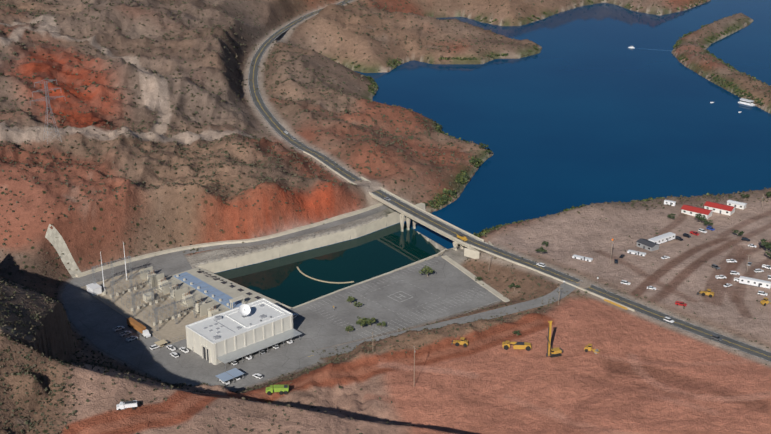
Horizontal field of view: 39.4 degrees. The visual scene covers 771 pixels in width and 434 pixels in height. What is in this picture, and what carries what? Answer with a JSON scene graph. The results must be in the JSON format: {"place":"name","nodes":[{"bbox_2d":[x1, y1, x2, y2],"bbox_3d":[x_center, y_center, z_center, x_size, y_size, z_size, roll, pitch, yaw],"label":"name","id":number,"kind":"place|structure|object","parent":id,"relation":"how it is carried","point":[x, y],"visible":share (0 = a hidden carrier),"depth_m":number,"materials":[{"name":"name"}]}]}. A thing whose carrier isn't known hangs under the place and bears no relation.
{"place":"outdoors","nodes":[
{"label":"outdoors","id":0,"kind":"place"},
{"bbox_2d":[185,298,292,364],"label":"pump building","id":1,"kind":"structure","parent":0,"point":[211,339],"depth_m":514.91,"materials":[{"name":"beige concrete"}]},
{"bbox_2d":[238,304,250,315],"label":"satellite dish","id":2,"kind":"object","parent":1,"relation":"on","point":[244,309],"visible":1,"depth_m":522.60,"materials":[{"name":"white paint"}]},
{"bbox_2d":[62,251,500,389],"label":"yard pavement","id":3,"kind":"structure","parent":0,"point":[94,320],"depth_m":549.06,"materials":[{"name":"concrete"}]},
{"bbox_2d":[113,326,124,331],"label":"parked car","id":4,"kind":"object","parent":3,"relation":"on","point":[117,328],"visible":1,"depth_m":533.97,"materials":[{"name":"white paint"}]},
{"bbox_2d":[120,330,131,336],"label":"parked car","id":5,"kind":"object","parent":3,"relation":"on","point":[124,333],"visible":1,"depth_m":529.08,"materials":[{"name":"white paint"}]},
{"bbox_2d":[126,336,137,341],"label":"parked car","id":6,"kind":"object","parent":3,"relation":"on","point":[130,339],"visible":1,"depth_m":523.95,"materials":[{"name":"white paint"}]},
{"bbox_2d":[127,317,150,337],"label":"semi trailer truck","id":7,"kind":"object","parent":3,"relation":"on","point":[137,326],"visible":1,"depth_m":530.31,"materials":[{"name":"orange paint"}]},
{"bbox_2d":[81,268,207,344],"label":"switchyard pad","id":8,"kind":"object","parent":3,"relation":"on","point":[169,329],"visible":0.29,"depth_m":556.30,"materials":[{"name":"beige concrete"}]},
{"bbox_2d":[80,242,221,342],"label":"electrical switchyard equipment","id":9,"kind":"object","parent":8,"relation":"on","point":[93,289],"visible":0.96,"depth_m":563.99,"materials":[{"name":"silver metal"}]},
{"bbox_2d":[139,266,226,318],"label":"transformer bay walls","id":10,"kind":"structure","parent":8,"relation":"on","point":[203,308],"depth_m":565.00,"materials":[{"name":"beige concrete"}]},
{"bbox_2d":[150,344,159,349],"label":"parked car","id":11,"kind":"object","parent":3,"relation":"on","point":[154,346],"visible":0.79,"depth_m":515.66,"materials":[{"name":"white paint"}]},
{"bbox_2d":[154,339,167,347],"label":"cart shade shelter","id":12,"kind":"object","parent":3,"relation":"on","point":[161,343],"visible":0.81,"depth_m":517.43,"materials":[{"name":"beige fabric"}]},
{"bbox_2d":[166,345,175,350],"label":"parked car","id":13,"kind":"object","parent":3,"relation":"on","point":[171,347],"visible":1,"depth_m":514.73,"materials":[{"name":"white paint"}]},
{"bbox_2d":[170,352,178,357],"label":"parked car","id":14,"kind":"object","parent":3,"relation":"on","point":[174,354],"visible":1,"depth_m":508.00,"materials":[{"name":"white paint"}]},
{"bbox_2d":[179,347,188,352],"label":"parked car","id":15,"kind":"object","parent":3,"relation":"on","point":[184,349],"visible":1,"depth_m":512.78,"materials":[{"name":"white paint"}]},
{"bbox_2d":[164,267,281,310],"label":"intake deck","id":16,"kind":"structure","parent":3,"relation":"on","point":[224,294],"depth_m":577.70,"materials":[{"name":"concrete"}]},
{"bbox_2d":[243,355,251,359],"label":"parked car","id":17,"kind":"object","parent":3,"relation":"on","point":[248,357],"visible":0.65,"depth_m":506.15,"materials":[{"name":"white paint"}]},
{"bbox_2d":[252,373,262,378],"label":"parked car","id":18,"kind":"object","parent":3,"relation":"on","point":[258,376],"visible":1,"depth_m":489.36,"materials":[{"name":"white paint"}]},
{"bbox_2d":[216,329,301,385],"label":"parking canopies","id":19,"kind":"object","parent":3,"relation":"on","point":[250,349],"visible":0.98,"depth_m":507.69,"materials":[{"name":"metal"}]},
{"bbox_2d":[345,325,353,332],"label":"palo verde tree","id":20,"kind":"object","parent":3,"relation":"on","point":[347,328],"visible":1,"depth_m":532.05,"materials":[{"name":"green plant"}]},
{"bbox_2d":[347,296,355,303],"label":"palo verde tree","id":21,"kind":"object","parent":3,"relation":"on","point":[351,298],"visible":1,"depth_m":562.03,"materials":[{"name":"green plant"}]},
{"bbox_2d":[355,316,369,327],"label":"palo verde tree","id":22,"kind":"object","parent":3,"relation":"on","point":[364,322],"visible":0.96,"depth_m":535.67,"materials":[{"name":"green plant"}]},
{"bbox_2d":[361,317,375,325],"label":"palo verde tree","id":23,"kind":"object","parent":3,"relation":"on","point":[374,320],"visible":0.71,"depth_m":537.64,"materials":[{"name":"green plant"}]},
{"bbox_2d":[310,261,495,336],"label":"lot markings","id":24,"kind":"object","parent":3,"relation":"on","point":[401,301],"visible":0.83,"depth_m":565.60,"materials":[{"name":"white paint"}]},
{"bbox_2d":[419,265,434,276],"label":"palo verde tree","id":25,"kind":"object","parent":3,"relation":"on","point":[425,270],"visible":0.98,"depth_m":593.91,"materials":[{"name":"green plant"}]},
{"bbox_2d":[215,223,439,306],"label":"canal water","id":26,"kind":"structure","parent":0,"point":[283,280],"depth_m":623.30,"materials":[{"name":"teal liquid"}]},
{"bbox_2d":[297,267,353,282],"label":"floating boom","id":27,"kind":"object","parent":26,"relation":"on","point":[321,280],"visible":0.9,"depth_m":604.21,"materials":[{"name":"beige plastic"}]},
{"bbox_2d":[0,0,770,433],"bbox_3d":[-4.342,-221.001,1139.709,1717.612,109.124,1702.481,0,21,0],"label":"terrain","id":28,"kind":"structure","parent":0,"point":[642,374],"depth_m":630.38,"materials":[{"name":"brown soil"}]},
{"bbox_2d":[30,79,63,143],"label":"transmission tower","id":29,"kind":"structure","parent":28,"relation":"on","point":[47,92],"depth_m":675.80,"materials":[{"name":"silver metal"}]},
{"bbox_2d":[45,224,80,277],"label":"concrete spillway chute","id":30,"kind":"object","parent":28,"relation":"on","point":[59,245],"depth_m":600.40,"materials":[{"name":"concrete"}]},
{"bbox_2d":[116,400,136,410],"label":"tanker truck","id":31,"kind":"object","parent":28,"relation":"on","point":[126,404],"visible":1,"depth_m":378.62,"materials":[{"name":"white paint"}]},
{"bbox_2d":[76,203,384,277],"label":"hillside wall","id":32,"kind":"structure","parent":28,"relation":"on","point":[297,229],"depth_m":639.66,"materials":[{"name":"concrete"}]},
{"bbox_2d":[266,385,288,394],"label":"green truck","id":33,"kind":"object","parent":28,"relation":"on","point":[280,389],"visible":1,"depth_m":463.35,"materials":[{"name":"paint"}]},
{"bbox_2d":[179,205,388,254],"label":"canal road","id":34,"kind":"structure","parent":28,"relation":"on","point":[335,223],"depth_m":654.06,"materials":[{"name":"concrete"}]},
{"bbox_2d":[198,203,446,308],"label":"canal walls","id":35,"kind":"structure","parent":28,"relation":"on","point":[390,219],"depth_m":637.88,"materials":[{"name":"concrete"}]},
{"bbox_2d":[0,0,770,433],"bbox_3d":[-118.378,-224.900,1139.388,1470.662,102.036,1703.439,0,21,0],"label":"desert scrub","id":36,"kind":"object","parent":28,"relation":"on","point":[110,366],"visible":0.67,"depth_m":708.56,"materials":[{"name":"grey"}]},
{"bbox_2d":[413,346,415,373],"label":"utility pole","id":37,"kind":"object","parent":28,"relation":"on","point":[414,359],"visible":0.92,"depth_m":463.62,"materials":[{"name":"brown wood"}]},
{"bbox_2d":[347,176,492,258],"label":"highway bridge","id":38,"kind":"structure","parent":28,"relation":"on","point":[471,252],"depth_m":651.84,"materials":[{"name":"concrete"}]},
{"bbox_2d":[303,151,634,310],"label":"highway barrier","id":39,"kind":"object","parent":38,"relation":"on","point":[533,269],"visible":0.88,"depth_m":588.29,"materials":[{"name":"concrete"}]},
{"bbox_2d":[451,337,467,346],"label":"wheel loader","id":40,"kind":"object","parent":28,"relation":"on","point":[463,342],"visible":0.98,"depth_m":500.86,"materials":[{"name":"yellow metal"}]},
{"bbox_2d":[479,143,488,147],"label":"shrub","id":41,"kind":"object","parent":28,"relation":"on","point":[485,145],"visible":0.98,"depth_m":817.74,"materials":[{"name":"green plant"}]},
{"bbox_2d":[509,283,520,290],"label":"mesquite tree","id":42,"kind":"object","parent":28,"relation":"on","point":[512,285],"visible":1,"depth_m":571.56,"materials":[{"name":"green plant"}]},
{"bbox_2d":[502,341,530,350],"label":"motor scraper","id":43,"kind":"object","parent":28,"relation":"on","point":[518,345],"visible":1,"depth_m":497.30,"materials":[{"name":"yellow metal"}]},
{"bbox_2d":[535,246,546,252],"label":"mesquite tree","id":44,"kind":"object","parent":28,"relation":"on","point":[541,249],"visible":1,"depth_m":603.79,"materials":[{"name":"green plant"}]},
{"bbox_2d":[331,0,763,245],"bbox_3d":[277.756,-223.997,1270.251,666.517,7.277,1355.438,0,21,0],"label":"shoreline shrubs","id":45,"kind":"object","parent":28,"relation":"on","point":[460,179],"visible":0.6,"depth_m":979.11,"materials":[{"name":"green plant"}]},
{"bbox_2d":[546,321,562,357],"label":"drill rig","id":46,"kind":"object","parent":28,"relation":"on","point":[556,352],"visible":0.96,"depth_m":490.67,"materials":[{"name":"yellow metal"}]},
{"bbox_2d":[572,254,592,261],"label":"office trailer","id":47,"kind":"object","parent":28,"relation":"on","point":[579,257],"visible":0.98,"depth_m":601.30,"materials":[{"name":"white paint"}]},
{"bbox_2d":[584,343,599,353],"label":"soil compactor","id":48,"kind":"object","parent":28,"relation":"on","point":[588,348],"visible":1,"depth_m":495.55,"materials":[{"name":"yellow metal"}]},
{"bbox_2d":[604,299,627,309],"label":"yellow barrier row","id":49,"kind":"object","parent":28,"relation":"on","point":[606,300],"visible":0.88,"depth_m":545.25,"materials":[{"name":"yellow plastic"}]},
{"bbox_2d":[621,280,630,284],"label":"car","id":50,"kind":"object","parent":28,"relation":"on","point":[625,282],"visible":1,"depth_m":568.87,"materials":[{"name":"white paint"}]},
{"bbox_2d":[627,250,645,256],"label":"office trailer","id":51,"kind":"object","parent":28,"relation":"on","point":[638,253],"visible":0.98,"depth_m":609.17,"materials":[{"name":"white paint"}]},
{"bbox_2d":[636,239,659,250],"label":"gray-roofed building","id":52,"kind":"structure","parent":28,"relation":"on","point":[647,244],"depth_m":618.42,"materials":[{"name":"grey"}]},
{"bbox_2d":[648,232,674,243],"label":"mobile home","id":53,"kind":"object","parent":28,"relation":"on","point":[665,237],"visible":0.92,"depth_m":631.16,"materials":[{"name":"white paint"}]},
{"bbox_2d":[664,200,675,205],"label":"white caravan","id":54,"kind":"object","parent":28,"relation":"on","point":[671,203],"visible":0.92,"depth_m":693.70,"materials":[{"name":"white paint"}]},
{"bbox_2d":[675,301,686,306],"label":"red pickup","id":55,"kind":"object","parent":28,"relation":"on","point":[677,303],"visible":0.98,"depth_m":544.68,"materials":[{"name":"red metal"}]},
{"bbox_2d":[690,231,699,235],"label":"car","id":56,"kind":"object","parent":28,"relation":"on","point":[695,233],"visible":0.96,"depth_m":643.50,"materials":[{"name":"red metal"}]},
{"bbox_2d":[681,205,712,218],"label":"red roof house","id":57,"kind":"structure","parent":28,"relation":"on","point":[691,210],"depth_m":679.03,"materials":[{"name":"white"}]},
{"bbox_2d":[695,214,705,220],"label":"mesquite tree","id":58,"kind":"object","parent":28,"relation":"on","point":[700,217],"visible":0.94,"depth_m":665.28,"materials":[{"name":"green plant"}]},
{"bbox_2d":[697,289,713,297],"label":"yellow loader","id":59,"kind":"object","parent":28,"relation":"on","point":[709,293],"visible":1,"depth_m":556.87,"materials":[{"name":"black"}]},
{"bbox_2d":[703,218,712,225],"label":"mesquite tree","id":60,"kind":"object","parent":28,"relation":"on","point":[706,222],"visible":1,"depth_m":658.37,"materials":[{"name":"green plant"}]},
{"bbox_2d":[711,264,719,269],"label":"car","id":61,"kind":"object","parent":28,"relation":"on","point":[715,266],"visible":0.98,"depth_m":592.22,"materials":[{"name":"grey metal"}]},
{"bbox_2d":[704,201,735,215],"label":"red roof house","id":62,"kind":"structure","parent":28,"relation":"on","point":[721,208],"depth_m":684.01,"materials":[{"name":"white"}]},
{"bbox_2d":[715,275,726,278],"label":"car","id":63,"kind":"object","parent":28,"relation":"on","point":[720,277],"visible":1,"depth_m":578.73,"materials":[{"name":"white paint"}]},
{"bbox_2d":[726,259,736,262],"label":"car","id":64,"kind":"object","parent":28,"relation":"on","point":[730,260],"visible":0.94,"depth_m":601.69,"materials":[{"name":"white paint"}]},
{"bbox_2d":[730,271,739,274],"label":"white suv","id":65,"kind":"object","parent":28,"relation":"on","point":[734,272],"visible":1,"depth_m":584.04,"materials":[{"name":"white paint"}]},
{"bbox_2d":[727,200,746,209],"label":"white shed","id":66,"kind":"structure","parent":28,"relation":"on","point":[739,205],"depth_m":693.59,"materials":[{"name":"white"}]},
{"bbox_2d":[732,229,743,235],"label":"mesquite tree","id":67,"kind":"object","parent":28,"relation":"on","point":[737,231],"visible":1,"depth_m":638.11,"materials":[{"name":"green plant"}]},
{"bbox_2d":[739,276,770,288],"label":"long white building","id":68,"kind":"structure","parent":28,"relation":"on","point":[754,282],"depth_m":568.47,"materials":[{"name":"white paint"}]},
{"bbox_2d":[757,291,767,295],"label":"white suv","id":69,"kind":"object","parent":28,"relation":"on","point":[762,293],"visible":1,"depth_m":557.84,"materials":[{"name":"white paint"}]},
{"bbox_2d":[760,239,770,251],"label":"mesquite tree","id":70,"kind":"object","parent":28,"relation":"on","point":[764,243],"visible":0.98,"depth_m":614.71,"materials":[{"name":"green plant"}]},
{"bbox_2d":[760,297,770,305],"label":"construction vehicle","id":71,"kind":"object","parent":28,"relation":"on","point":[765,301],"visible":1,"depth_m":545.77,"materials":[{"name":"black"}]},
{"bbox_2d":[762,264,770,269],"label":"car","id":72,"kind":"object","parent":28,"relation":"on","point":[766,266],"visible":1,"depth_m":592.74,"materials":[{"name":"white paint"}]},
{"bbox_2d":[306,280,579,359],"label":"access road","id":73,"kind":"structure","parent":0,"point":[526,305],"depth_m":538.78,"materials":[{"name":"grey asphalt"}]},
{"bbox_2d":[441,255,509,301],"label":"ditch wall","id":74,"kind":"structure","parent":0,"point":[472,276],"depth_m":590.70,"materials":[{"name":"beige concrete"}]},
{"bbox_2d":[214,0,770,273],"bbox_3d":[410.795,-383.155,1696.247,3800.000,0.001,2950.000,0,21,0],"label":"lake water","id":75,"kind":"structure","parent":0,"point":[586,105],"depth_m":934.59,"materials":[{"name":"blue liquid"}]},
{"bbox_2d":[738,98,755,105],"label":"houseboat","id":76,"kind":"object","parent":75,"relation":"on","point":[745,101],"visible":0.92,"depth_m":958.53,"materials":[{"name":"white paint"}]},
{"bbox_2d":[248,0,770,361],"bbox_3d":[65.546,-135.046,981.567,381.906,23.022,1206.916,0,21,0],"label":"highway road","id":77,"kind":"structure","parent":0,"point":[347,174],"depth_m":639.67,"materials":[{"name":"grey asphalt"}]},
{"bbox_2d":[457,234,467,241],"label":"yellow truck","id":78,"kind":"object","parent":77,"relation":"on","point":[462,237],"visible":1,"depth_m":622.73,"materials":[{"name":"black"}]},
{"bbox_2d":[249,1,765,359],"bbox_3d":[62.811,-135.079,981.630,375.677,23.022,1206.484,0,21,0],"label":"highway edge line","id":79,"kind":"object","parent":77,"relation":"on","point":[430,224],"visible":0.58,"depth_m":677.10,"materials":[{"name":"white paint"}]},
{"bbox_2d":[253,21,769,356],"bbox_3d":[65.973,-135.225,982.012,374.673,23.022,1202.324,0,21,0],"label":"yellow highway line","id":80,"kind":"object","parent":77,"relation":"on","point":[457,234],"visible":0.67,"depth_m":634.43,"materials":[{"name":"yellow paint"}]},
{"bbox_2d":[257,1,769,352],"bbox_3d":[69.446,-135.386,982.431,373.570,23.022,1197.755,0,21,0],"label":"highway edge line","id":81,"kind":"object","parent":77,"relation":"on","point":[469,236],"visible":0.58,"depth_m":633.70,"materials":[{"name":"white paint"}]},
{"bbox_2d":[663,317,673,322],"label":"car","id":82,"kind":"object","parent":77,"relation":"on","point":[668,319],"visible":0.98,"depth_m":527.19,"materials":[{"name":"white paint"}]},
{"bbox_2d":[711,334,721,340],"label":"car","id":83,"kind":"object","parent":77,"relation":"on","point":[716,337],"visible":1,"depth_m":509.55,"materials":[{"name":"grey metal"}]}
]}

